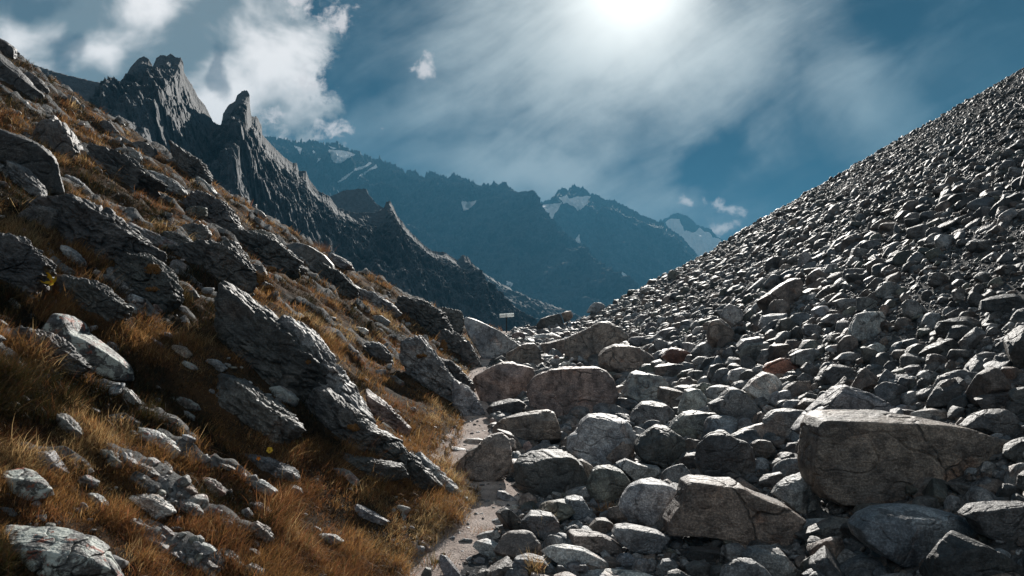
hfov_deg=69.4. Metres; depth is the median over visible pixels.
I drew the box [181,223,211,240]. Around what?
outcrop
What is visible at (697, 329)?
boulder
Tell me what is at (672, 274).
boulder
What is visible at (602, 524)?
boulder
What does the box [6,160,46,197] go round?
flat rock
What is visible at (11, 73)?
boulder
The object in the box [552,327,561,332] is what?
boulder
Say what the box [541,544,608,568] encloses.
boulder
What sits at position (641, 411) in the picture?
boulder
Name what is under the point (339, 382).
outcrop
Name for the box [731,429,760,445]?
stone
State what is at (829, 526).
boulder
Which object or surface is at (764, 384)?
boulder
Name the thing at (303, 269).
outcrop
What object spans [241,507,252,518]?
stone
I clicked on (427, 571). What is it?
boulder
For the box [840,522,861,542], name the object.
stone
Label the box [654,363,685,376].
boulder
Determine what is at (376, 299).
outcrop
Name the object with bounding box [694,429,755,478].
boulder
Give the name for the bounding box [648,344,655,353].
boulder
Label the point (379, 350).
outcrop
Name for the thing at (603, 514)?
boulder
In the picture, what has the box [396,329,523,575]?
path
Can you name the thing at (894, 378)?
stone
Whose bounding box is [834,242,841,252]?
boulder
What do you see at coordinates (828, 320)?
boulder
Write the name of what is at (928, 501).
boulder
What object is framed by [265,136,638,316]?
jagged mountain
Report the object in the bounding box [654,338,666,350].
boulder
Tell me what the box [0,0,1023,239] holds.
sky
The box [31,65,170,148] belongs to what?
scree slope
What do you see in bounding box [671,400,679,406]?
stone
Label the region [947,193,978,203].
boulder
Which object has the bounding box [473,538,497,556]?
boulder
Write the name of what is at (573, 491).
stone
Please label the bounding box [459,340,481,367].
outcrop
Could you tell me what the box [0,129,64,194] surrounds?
boulder
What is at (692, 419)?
boulder
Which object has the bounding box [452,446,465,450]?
boulder
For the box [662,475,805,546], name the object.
boulder
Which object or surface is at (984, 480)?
stone
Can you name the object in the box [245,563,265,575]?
stone
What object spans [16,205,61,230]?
outcrop
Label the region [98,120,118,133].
outcrop
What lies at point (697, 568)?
boulder
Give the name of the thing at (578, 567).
boulder
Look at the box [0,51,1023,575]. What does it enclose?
ground
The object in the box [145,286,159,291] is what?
moss cushion
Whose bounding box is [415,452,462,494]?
outcrop
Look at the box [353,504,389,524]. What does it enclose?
flat rock
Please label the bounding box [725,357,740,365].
boulder
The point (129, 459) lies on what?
stone
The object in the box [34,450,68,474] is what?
stone
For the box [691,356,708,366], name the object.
boulder
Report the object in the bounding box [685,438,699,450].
stone
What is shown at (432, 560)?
grass tuft
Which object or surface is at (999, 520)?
boulder
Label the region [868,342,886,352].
boulder
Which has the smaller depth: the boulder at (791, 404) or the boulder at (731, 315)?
the boulder at (791, 404)
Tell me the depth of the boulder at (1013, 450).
9.21 m
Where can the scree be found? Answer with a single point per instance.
(892, 258)
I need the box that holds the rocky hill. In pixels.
[330,188,409,231]
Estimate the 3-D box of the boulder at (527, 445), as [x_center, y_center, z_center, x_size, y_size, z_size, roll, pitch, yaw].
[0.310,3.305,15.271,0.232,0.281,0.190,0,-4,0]
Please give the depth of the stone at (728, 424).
14.60 m
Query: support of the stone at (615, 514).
on the ground at (202, 401)
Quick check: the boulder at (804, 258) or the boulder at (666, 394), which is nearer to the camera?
the boulder at (666, 394)
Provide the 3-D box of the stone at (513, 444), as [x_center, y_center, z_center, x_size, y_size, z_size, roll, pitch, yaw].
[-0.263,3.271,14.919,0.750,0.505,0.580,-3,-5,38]
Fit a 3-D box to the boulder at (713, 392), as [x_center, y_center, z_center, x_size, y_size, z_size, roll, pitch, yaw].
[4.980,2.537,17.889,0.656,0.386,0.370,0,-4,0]
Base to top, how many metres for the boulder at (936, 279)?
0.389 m
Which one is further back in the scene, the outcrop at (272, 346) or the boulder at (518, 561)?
the outcrop at (272, 346)
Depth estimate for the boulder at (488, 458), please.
13.14 m
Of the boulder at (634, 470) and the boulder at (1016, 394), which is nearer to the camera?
the boulder at (1016, 394)
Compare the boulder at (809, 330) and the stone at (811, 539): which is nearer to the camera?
the stone at (811, 539)
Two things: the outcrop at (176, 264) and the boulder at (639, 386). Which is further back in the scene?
the boulder at (639, 386)
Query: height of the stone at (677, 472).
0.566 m
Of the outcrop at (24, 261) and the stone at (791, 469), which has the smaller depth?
the outcrop at (24, 261)
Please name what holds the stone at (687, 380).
on the ground at (202, 401)
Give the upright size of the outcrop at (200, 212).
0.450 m
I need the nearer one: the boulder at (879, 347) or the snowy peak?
the boulder at (879, 347)
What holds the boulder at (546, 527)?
on the scree
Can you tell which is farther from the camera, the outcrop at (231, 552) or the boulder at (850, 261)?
the boulder at (850, 261)
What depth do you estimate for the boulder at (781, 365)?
17.18 m
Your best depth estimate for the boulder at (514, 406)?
18.93 m
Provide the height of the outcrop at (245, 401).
1.049 m
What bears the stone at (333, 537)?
on the ground at (202, 401)
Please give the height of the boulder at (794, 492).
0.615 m
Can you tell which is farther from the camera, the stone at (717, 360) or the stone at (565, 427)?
the stone at (717, 360)
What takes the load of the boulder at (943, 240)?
on the ground at (202, 401)
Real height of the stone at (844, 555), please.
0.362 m
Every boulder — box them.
[0,39,16,58]
[0,54,44,98]
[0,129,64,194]
[0,468,53,501]
[2,525,123,575]
[32,119,82,159]
[41,313,133,381]
[286,242,334,268]
[415,536,431,552]
[421,567,431,575]
[439,554,459,575]
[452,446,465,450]
[453,432,511,481]
[458,538,472,542]
[463,438,482,442]
[464,317,518,358]
[473,361,534,402]
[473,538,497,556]
[474,557,484,562]
[476,530,499,538]
[486,399,525,414]
[492,409,561,442]
[496,429,521,448]
[496,490,515,500]
[501,528,523,534]
[505,343,541,364]
[512,332,525,338]
[512,553,556,573]
[513,449,587,496]
[518,492,537,505]
[520,510,559,539]
[522,441,532,451]
[527,366,618,416]
[533,334,550,340]
[536,314,563,329]
[541,339,564,353]
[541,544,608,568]
[542,554,555,562]
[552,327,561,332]
[556,565,569,572]
[561,311,572,322]
[564,321,628,361]
[564,495,596,522]
[566,413,635,462]
[566,529,623,555]
[566,561,588,572]
[578,459,592,476]
[580,569,651,575]
[584,516,593,522]
[586,302,605,312]
[586,464,629,502]
[588,517,613,533]
[589,498,598,508]
[598,344,654,372]
[599,510,606,517]
[611,523,669,555]
[615,458,660,480]
[616,553,634,566]
[618,477,676,525]
[619,370,667,403]
[627,336,643,346]
[629,401,674,424]
[632,558,652,572]
[634,424,686,468]
[636,314,648,320]
[639,288,654,292]
[644,322,658,328]
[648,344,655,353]
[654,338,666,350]
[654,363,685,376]
[655,327,679,338]
[656,387,682,401]
[656,558,679,574]
[661,347,690,363]
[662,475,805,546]
[667,270,677,279]
[668,410,717,435]
[670,340,683,345]
[675,378,697,383]
[677,369,693,377]
[677,388,707,414]
[681,342,695,350]
[685,560,711,575]
[690,342,713,357]
[691,326,703,333]
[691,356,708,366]
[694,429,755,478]
[704,385,730,399]
[706,319,734,346]
[708,387,759,421]
[714,350,723,357]
[719,558,771,575]
[721,304,743,326]
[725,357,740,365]
[727,368,748,383]
[736,336,764,351]
[738,342,769,361]
[738,418,751,425]
[741,545,799,575]
[742,371,781,401]
[746,277,765,292]
[751,439,776,460]
[756,278,802,309]
[756,349,770,364]
[758,313,787,328]
[758,472,783,488]
[762,358,798,374]
[762,405,775,411]
[762,408,804,436]
[764,256,782,271]
[768,390,791,407]
[768,458,781,468]
[771,473,820,514]
[774,318,797,331]
[781,400,800,408]
[782,441,797,451]
[784,340,799,350]
[789,348,819,366]
[790,384,895,434]
[794,516,847,541]
[797,409,1010,505]
[798,252,811,267]
[798,393,817,399]
[800,362,818,376]
[802,324,821,336]
[802,568,813,575]
[803,518,824,528]
[806,235,821,242]
[811,306,829,317]
[818,364,856,384]
[821,313,843,326]
[824,263,837,273]
[825,345,836,352]
[828,333,840,343]
[832,298,855,308]
[833,352,860,362]
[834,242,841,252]
[842,268,865,277]
[845,257,859,267]
[847,311,885,342]
[847,503,973,567]
[852,503,882,513]
[856,297,877,311]
[860,346,878,363]
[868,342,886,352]
[875,281,900,298]
[896,404,912,409]
[901,299,925,318]
[904,212,919,224]
[904,343,925,356]
[904,365,921,374]
[909,408,946,419]
[912,495,941,508]
[916,370,938,380]
[918,338,958,355]
[919,530,1023,575]
[926,272,948,287]
[926,354,947,364]
[934,234,953,247]
[935,316,980,334]
[945,481,970,494]
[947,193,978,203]
[951,289,964,300]
[954,214,967,223]
[957,501,1023,543]
[959,408,1021,435]
[965,240,996,252]
[974,391,1009,408]
[978,294,1023,312]
[980,352,998,358]
[994,265,1014,275]
[996,483,1021,499]
[1002,437,1023,463]
[1003,325,1023,368]
[1009,387,1023,404]
[1016,470,1023,491]
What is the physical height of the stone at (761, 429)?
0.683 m
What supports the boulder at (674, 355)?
on the ground at (202, 401)
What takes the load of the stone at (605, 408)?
on the ground at (202, 401)
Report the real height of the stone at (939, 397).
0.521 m
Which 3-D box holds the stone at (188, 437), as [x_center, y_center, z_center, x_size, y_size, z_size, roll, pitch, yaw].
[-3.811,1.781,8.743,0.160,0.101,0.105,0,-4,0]
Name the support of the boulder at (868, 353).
on the ground at (202, 401)
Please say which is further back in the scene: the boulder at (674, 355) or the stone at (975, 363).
the boulder at (674, 355)
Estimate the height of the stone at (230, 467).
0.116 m
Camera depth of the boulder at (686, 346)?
24.29 m
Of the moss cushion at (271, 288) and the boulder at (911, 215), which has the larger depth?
the boulder at (911, 215)
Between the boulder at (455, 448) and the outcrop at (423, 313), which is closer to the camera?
the boulder at (455, 448)
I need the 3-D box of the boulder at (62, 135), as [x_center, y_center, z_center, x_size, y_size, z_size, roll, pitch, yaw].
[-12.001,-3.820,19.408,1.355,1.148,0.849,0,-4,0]
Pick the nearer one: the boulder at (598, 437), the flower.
the flower
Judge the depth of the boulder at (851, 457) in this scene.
9.73 m
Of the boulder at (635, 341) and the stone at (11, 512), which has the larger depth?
the boulder at (635, 341)
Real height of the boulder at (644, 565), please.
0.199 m
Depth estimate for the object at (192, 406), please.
9.82 m
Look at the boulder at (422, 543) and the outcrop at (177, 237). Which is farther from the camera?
the outcrop at (177, 237)
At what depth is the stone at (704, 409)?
16.73 m
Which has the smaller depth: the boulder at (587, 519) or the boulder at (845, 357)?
the boulder at (587, 519)
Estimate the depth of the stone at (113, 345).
9.84 m
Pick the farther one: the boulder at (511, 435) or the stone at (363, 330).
the stone at (363, 330)
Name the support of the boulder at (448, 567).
on the ground at (202, 401)
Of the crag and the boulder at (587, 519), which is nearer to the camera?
the boulder at (587, 519)
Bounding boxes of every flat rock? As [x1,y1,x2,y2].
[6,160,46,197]
[60,245,86,265]
[64,174,88,188]
[110,133,132,143]
[127,222,176,246]
[130,494,176,516]
[138,427,181,458]
[147,170,187,195]
[196,177,216,194]
[207,359,227,372]
[245,479,277,494]
[327,253,354,270]
[342,468,359,485]
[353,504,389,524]
[365,389,411,434]
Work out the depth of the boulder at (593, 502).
11.56 m
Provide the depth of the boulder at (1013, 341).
11.40 m
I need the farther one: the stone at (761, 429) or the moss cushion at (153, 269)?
the stone at (761, 429)
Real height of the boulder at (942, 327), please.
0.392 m
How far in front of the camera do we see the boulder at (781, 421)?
13.52 m
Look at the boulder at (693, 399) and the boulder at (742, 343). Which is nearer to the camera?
the boulder at (693, 399)
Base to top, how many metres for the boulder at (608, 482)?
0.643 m
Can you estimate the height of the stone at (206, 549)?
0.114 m
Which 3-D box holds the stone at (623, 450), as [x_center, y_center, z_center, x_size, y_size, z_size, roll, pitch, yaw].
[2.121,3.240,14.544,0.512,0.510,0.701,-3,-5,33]
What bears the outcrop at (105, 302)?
on the ground at (202, 401)
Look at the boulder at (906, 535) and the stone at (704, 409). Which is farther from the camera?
the stone at (704, 409)
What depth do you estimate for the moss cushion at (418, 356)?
19.51 m
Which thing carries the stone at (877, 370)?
on the ground at (202, 401)
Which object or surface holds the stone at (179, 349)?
on the ground at (202, 401)
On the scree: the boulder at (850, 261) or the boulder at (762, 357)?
the boulder at (762, 357)
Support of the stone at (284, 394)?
on the ground at (202, 401)
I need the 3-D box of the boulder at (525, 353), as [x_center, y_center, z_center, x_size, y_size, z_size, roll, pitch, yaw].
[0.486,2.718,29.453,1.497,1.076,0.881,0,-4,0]
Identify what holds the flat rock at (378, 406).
on the ground at (202, 401)
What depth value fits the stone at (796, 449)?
11.88 m
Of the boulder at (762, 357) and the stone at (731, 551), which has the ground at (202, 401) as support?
the stone at (731, 551)
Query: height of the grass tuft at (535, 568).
0.339 m
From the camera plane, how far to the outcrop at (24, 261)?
9.68 m
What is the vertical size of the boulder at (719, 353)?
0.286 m
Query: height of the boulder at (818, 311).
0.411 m
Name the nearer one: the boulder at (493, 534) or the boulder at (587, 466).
the boulder at (493, 534)
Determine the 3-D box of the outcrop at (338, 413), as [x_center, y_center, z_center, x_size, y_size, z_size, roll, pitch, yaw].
[-2.513,2.127,11.453,1.588,1.209,0.707,0,-4,0]
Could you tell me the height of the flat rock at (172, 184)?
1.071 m
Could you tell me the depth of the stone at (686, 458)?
13.41 m
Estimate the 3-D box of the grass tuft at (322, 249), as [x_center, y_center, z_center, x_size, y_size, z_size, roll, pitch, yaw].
[-9.106,-2.052,34.730,2.414,0.647,2.053,2,-4,-21]
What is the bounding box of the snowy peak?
[659,213,722,255]
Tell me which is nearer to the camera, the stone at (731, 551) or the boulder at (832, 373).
the stone at (731, 551)
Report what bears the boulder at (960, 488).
on the ground at (202, 401)
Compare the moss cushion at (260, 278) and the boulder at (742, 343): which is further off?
the boulder at (742, 343)
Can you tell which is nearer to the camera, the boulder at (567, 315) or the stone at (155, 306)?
the stone at (155, 306)
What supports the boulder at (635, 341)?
on the ground at (202, 401)
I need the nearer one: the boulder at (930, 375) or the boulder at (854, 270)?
the boulder at (930, 375)
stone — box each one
[0,507,17,516]
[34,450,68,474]
[77,475,99,487]
[88,493,108,507]
[107,341,118,350]
[122,389,141,404]
[123,457,137,466]
[126,417,141,427]
[127,303,136,313]
[129,518,142,527]
[153,304,162,312]
[161,525,173,535]
[166,550,186,563]
[172,345,192,357]
[182,361,197,370]
[182,434,195,442]
[184,411,194,420]
[184,486,197,495]
[195,542,216,555]
[201,558,217,570]
[217,462,236,470]
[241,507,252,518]
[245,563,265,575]
[254,209,265,217]
[269,385,298,406]
[288,484,303,495]
[319,533,343,545]
[332,468,344,475]
[356,327,368,333]
[387,375,404,385]
[493,530,541,560]
[495,507,521,529]
[509,438,517,450]
[524,442,556,453]
[538,499,575,522]
[550,358,559,365]
[556,532,572,544]
[560,425,571,430]
[565,486,585,495]
[593,403,622,413]
[606,441,634,462]
[607,506,629,523]
[643,420,661,429]
[652,517,662,529]
[660,464,691,480]
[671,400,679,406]
[671,429,698,438]
[674,384,695,391]
[675,376,693,385]
[677,449,696,469]
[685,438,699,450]
[695,382,713,398]
[697,406,713,412]
[702,415,737,436]
[706,364,726,380]
[713,355,723,364]
[720,542,744,563]
[731,379,749,389]
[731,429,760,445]
[735,477,759,491]
[737,423,754,430]
[738,423,773,439]
[747,540,769,546]
[772,458,798,475]
[776,399,786,408]
[782,381,810,397]
[782,464,798,475]
[788,446,795,453]
[793,398,815,409]
[795,440,798,453]
[805,536,821,554]
[806,536,844,559]
[831,376,849,386]
[837,549,856,564]
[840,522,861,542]
[844,537,866,551]
[851,367,877,391]
[870,364,884,375]
[874,382,907,401]
[878,369,895,384]
[886,374,912,381]
[887,408,903,413]
[911,476,930,497]
[922,478,947,505]
[926,377,967,407]
[933,370,975,388]
[958,327,985,349]
[960,486,996,507]
[962,352,986,371]
[964,375,972,384]
[965,366,1011,406]
[968,476,991,489]
[983,359,1011,369]
[993,355,1011,362]
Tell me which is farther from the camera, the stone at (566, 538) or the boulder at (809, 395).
the boulder at (809, 395)
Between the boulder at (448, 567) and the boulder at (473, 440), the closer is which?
the boulder at (448, 567)
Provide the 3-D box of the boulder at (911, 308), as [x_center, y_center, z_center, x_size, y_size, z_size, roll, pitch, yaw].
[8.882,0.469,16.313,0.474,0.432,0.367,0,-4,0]
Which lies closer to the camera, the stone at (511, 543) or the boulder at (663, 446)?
the stone at (511, 543)
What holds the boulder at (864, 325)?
on the ground at (202, 401)
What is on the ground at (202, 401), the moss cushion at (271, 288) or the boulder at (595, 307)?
the boulder at (595, 307)
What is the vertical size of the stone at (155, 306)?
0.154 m
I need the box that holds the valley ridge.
[476,267,581,322]
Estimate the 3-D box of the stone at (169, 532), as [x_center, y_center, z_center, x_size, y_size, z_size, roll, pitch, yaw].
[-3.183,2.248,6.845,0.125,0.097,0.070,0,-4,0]
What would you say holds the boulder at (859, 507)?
on the scree
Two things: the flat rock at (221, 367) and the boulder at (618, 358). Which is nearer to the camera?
the flat rock at (221, 367)
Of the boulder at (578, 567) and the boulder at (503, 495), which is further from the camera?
the boulder at (503, 495)
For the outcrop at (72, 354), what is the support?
on the ground at (202, 401)
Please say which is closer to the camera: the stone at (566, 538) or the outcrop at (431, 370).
the stone at (566, 538)
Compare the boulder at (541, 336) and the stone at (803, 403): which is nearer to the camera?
the stone at (803, 403)
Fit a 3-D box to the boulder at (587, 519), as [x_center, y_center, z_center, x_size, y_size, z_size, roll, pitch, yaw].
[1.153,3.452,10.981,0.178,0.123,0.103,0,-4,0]
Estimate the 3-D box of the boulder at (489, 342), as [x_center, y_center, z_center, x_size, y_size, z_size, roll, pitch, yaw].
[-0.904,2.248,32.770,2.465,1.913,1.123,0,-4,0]
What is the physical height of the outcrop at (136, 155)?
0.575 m
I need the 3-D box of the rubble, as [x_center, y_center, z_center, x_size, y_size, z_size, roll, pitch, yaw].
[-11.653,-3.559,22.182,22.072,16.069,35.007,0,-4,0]
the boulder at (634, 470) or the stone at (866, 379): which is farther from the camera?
the stone at (866, 379)
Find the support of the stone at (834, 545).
on the ground at (202, 401)
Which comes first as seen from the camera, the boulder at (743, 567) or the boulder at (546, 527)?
the boulder at (743, 567)
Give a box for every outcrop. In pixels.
[0,232,56,299]
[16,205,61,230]
[18,327,92,377]
[24,72,49,93]
[25,193,166,262]
[55,274,133,322]
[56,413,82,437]
[67,94,80,104]
[86,142,166,200]
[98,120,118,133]
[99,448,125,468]
[102,163,138,188]
[113,252,183,312]
[123,148,142,162]
[130,141,157,156]
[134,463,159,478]
[145,536,169,552]
[163,231,191,242]
[163,239,258,296]
[168,140,212,184]
[169,259,190,271]
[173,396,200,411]
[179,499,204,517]
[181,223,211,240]
[183,190,243,230]
[185,206,207,218]
[188,290,199,300]
[202,477,227,497]
[214,280,328,401]
[215,373,305,444]
[218,239,244,255]
[220,548,244,566]
[229,227,303,276]
[243,453,299,481]
[250,501,271,514]
[250,521,273,542]
[251,263,266,275]
[252,229,283,245]
[278,315,375,424]
[296,265,307,277]
[304,386,402,453]
[314,261,359,299]
[343,453,408,482]
[357,286,401,317]
[364,341,393,364]
[372,315,389,325]
[372,441,443,489]
[394,295,453,333]
[396,304,409,314]
[399,335,454,401]
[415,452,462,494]
[436,329,467,354]
[438,307,463,334]
[440,358,475,391]
[451,379,484,416]
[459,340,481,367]
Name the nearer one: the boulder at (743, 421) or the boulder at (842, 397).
the boulder at (842, 397)
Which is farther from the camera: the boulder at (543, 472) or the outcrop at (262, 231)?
the outcrop at (262, 231)
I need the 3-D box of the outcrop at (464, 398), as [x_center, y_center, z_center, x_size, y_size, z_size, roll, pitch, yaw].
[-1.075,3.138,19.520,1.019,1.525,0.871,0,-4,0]
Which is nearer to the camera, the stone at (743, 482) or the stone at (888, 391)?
the stone at (743, 482)
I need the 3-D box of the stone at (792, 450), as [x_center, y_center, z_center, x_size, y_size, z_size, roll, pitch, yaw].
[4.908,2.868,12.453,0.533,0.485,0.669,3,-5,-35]
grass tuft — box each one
[312,241,338,251]
[414,549,463,568]
[519,547,550,573]
[587,498,617,511]
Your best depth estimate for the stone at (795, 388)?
15.26 m
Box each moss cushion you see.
[144,263,160,274]
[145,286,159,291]
[256,273,264,286]
[259,285,274,292]
[267,266,276,272]
[301,316,309,323]
[347,423,359,431]
[416,353,426,358]
[440,339,447,352]
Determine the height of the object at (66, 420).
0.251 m
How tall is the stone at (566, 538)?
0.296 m
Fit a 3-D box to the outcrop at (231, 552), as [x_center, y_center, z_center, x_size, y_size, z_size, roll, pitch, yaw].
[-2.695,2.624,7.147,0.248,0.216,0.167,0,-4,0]
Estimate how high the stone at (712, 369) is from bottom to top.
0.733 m
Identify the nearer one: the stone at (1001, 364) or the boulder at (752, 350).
the stone at (1001, 364)
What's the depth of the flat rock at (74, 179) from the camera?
17.85 m
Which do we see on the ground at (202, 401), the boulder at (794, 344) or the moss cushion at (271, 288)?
the boulder at (794, 344)
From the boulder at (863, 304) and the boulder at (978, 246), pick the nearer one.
the boulder at (978, 246)
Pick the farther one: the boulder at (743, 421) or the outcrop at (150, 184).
the outcrop at (150, 184)
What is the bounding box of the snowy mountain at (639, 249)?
[541,184,698,288]
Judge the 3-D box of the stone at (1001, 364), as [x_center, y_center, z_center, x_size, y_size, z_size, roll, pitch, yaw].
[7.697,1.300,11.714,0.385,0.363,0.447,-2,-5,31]
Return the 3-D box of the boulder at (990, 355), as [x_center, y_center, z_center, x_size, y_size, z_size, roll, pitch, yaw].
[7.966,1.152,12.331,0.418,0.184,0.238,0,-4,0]
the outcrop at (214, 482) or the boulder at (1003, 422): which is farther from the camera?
the boulder at (1003, 422)
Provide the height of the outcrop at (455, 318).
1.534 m
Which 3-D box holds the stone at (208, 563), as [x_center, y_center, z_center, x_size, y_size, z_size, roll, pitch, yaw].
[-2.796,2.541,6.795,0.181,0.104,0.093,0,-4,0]
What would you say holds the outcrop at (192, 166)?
on the ground at (202, 401)
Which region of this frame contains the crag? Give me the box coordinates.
[88,54,536,330]
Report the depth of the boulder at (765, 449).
12.77 m
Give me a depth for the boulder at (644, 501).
10.65 m
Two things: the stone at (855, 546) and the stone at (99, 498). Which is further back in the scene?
the stone at (855, 546)
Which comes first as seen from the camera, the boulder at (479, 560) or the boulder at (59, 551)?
the boulder at (59, 551)
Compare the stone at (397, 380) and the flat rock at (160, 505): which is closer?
the flat rock at (160, 505)
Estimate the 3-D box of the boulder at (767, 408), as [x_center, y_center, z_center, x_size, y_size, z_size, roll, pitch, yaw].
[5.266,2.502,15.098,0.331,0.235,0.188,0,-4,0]
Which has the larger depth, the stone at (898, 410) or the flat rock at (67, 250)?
the stone at (898, 410)
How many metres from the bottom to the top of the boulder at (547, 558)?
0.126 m
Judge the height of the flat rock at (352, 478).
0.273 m
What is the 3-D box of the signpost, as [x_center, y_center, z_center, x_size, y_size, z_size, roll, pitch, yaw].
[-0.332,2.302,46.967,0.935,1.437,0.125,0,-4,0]
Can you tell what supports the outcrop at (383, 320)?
on the ground at (202, 401)
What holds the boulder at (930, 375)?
on the ground at (202, 401)
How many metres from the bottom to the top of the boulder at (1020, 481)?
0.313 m
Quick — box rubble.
[0,51,464,575]
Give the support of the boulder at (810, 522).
on the ground at (202, 401)
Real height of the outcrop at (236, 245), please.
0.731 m
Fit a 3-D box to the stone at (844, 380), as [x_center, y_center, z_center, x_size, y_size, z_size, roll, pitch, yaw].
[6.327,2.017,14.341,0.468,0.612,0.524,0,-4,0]
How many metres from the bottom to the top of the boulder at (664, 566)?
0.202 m
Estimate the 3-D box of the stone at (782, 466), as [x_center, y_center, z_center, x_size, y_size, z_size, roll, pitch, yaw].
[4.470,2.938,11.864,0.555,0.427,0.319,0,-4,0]
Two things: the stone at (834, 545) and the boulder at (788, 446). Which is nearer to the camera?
the stone at (834, 545)
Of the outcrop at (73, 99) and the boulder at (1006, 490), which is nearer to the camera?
the boulder at (1006, 490)
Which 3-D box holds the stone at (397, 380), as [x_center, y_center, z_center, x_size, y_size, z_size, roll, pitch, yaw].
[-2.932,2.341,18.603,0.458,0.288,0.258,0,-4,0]
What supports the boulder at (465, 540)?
on the ground at (202, 401)
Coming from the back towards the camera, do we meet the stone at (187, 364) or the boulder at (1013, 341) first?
the boulder at (1013, 341)
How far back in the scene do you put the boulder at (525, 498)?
11.78 m
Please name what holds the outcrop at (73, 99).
on the ground at (202, 401)
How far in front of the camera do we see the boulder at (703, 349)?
22.55 m
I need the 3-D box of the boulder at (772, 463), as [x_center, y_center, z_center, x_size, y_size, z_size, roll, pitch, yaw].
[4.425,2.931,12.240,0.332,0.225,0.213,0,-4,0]
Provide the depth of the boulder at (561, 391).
18.77 m
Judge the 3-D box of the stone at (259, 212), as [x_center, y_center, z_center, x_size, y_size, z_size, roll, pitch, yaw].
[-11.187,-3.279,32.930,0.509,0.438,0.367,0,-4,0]
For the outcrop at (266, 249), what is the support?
on the ground at (202, 401)
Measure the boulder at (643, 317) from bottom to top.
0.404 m
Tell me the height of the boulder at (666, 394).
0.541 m
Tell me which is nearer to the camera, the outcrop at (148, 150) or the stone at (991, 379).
the stone at (991, 379)
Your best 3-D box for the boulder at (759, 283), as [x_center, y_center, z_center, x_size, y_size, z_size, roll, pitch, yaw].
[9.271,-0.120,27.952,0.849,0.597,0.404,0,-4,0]
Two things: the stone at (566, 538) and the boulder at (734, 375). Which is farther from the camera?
the boulder at (734, 375)
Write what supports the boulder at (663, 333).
on the ground at (202, 401)
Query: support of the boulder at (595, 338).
on the ground at (202, 401)
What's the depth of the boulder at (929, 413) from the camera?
11.29 m
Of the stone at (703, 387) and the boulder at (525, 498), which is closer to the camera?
the boulder at (525, 498)
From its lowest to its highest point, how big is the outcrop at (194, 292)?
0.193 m
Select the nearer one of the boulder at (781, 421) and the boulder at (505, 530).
the boulder at (505, 530)
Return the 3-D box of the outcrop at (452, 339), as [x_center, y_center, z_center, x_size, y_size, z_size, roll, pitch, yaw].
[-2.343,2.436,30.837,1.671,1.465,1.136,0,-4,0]
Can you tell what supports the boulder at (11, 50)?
on the ground at (202, 401)
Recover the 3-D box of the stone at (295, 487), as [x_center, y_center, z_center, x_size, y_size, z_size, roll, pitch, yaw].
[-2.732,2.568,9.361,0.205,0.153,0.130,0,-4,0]
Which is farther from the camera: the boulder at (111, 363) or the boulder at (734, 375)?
the boulder at (734, 375)
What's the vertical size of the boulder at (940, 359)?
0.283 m
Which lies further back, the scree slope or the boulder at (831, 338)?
the scree slope
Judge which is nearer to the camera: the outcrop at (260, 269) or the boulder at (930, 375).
the boulder at (930, 375)
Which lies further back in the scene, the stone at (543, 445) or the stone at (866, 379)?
the stone at (543, 445)
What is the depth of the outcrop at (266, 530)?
7.70 m
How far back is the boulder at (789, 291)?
23.18 m
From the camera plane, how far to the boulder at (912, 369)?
13.35 m
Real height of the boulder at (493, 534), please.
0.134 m
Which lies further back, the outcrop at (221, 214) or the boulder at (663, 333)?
the boulder at (663, 333)
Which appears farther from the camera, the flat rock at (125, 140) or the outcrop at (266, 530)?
the flat rock at (125, 140)
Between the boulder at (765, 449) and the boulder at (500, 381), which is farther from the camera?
the boulder at (500, 381)
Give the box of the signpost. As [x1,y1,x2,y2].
[499,313,513,332]
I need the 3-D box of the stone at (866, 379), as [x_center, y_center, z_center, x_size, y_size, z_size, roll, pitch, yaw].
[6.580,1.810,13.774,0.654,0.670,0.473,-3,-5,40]
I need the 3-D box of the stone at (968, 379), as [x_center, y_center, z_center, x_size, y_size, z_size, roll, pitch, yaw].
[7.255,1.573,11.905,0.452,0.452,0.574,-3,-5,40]
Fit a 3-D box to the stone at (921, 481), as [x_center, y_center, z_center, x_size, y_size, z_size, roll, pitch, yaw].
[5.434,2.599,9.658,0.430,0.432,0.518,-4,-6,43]
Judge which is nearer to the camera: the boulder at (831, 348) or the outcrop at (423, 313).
the boulder at (831, 348)
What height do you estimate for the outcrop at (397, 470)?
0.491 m
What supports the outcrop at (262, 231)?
on the ground at (202, 401)
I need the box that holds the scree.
[374,68,1023,575]
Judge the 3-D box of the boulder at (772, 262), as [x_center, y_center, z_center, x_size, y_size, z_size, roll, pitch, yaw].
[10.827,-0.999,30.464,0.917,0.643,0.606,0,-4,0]
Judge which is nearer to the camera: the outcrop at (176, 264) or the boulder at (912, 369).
the boulder at (912, 369)
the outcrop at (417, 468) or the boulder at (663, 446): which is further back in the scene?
the boulder at (663, 446)
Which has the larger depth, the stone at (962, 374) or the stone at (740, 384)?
the stone at (740, 384)
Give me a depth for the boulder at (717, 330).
22.85 m
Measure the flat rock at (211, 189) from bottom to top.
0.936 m
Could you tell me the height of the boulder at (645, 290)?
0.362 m
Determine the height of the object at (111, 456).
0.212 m

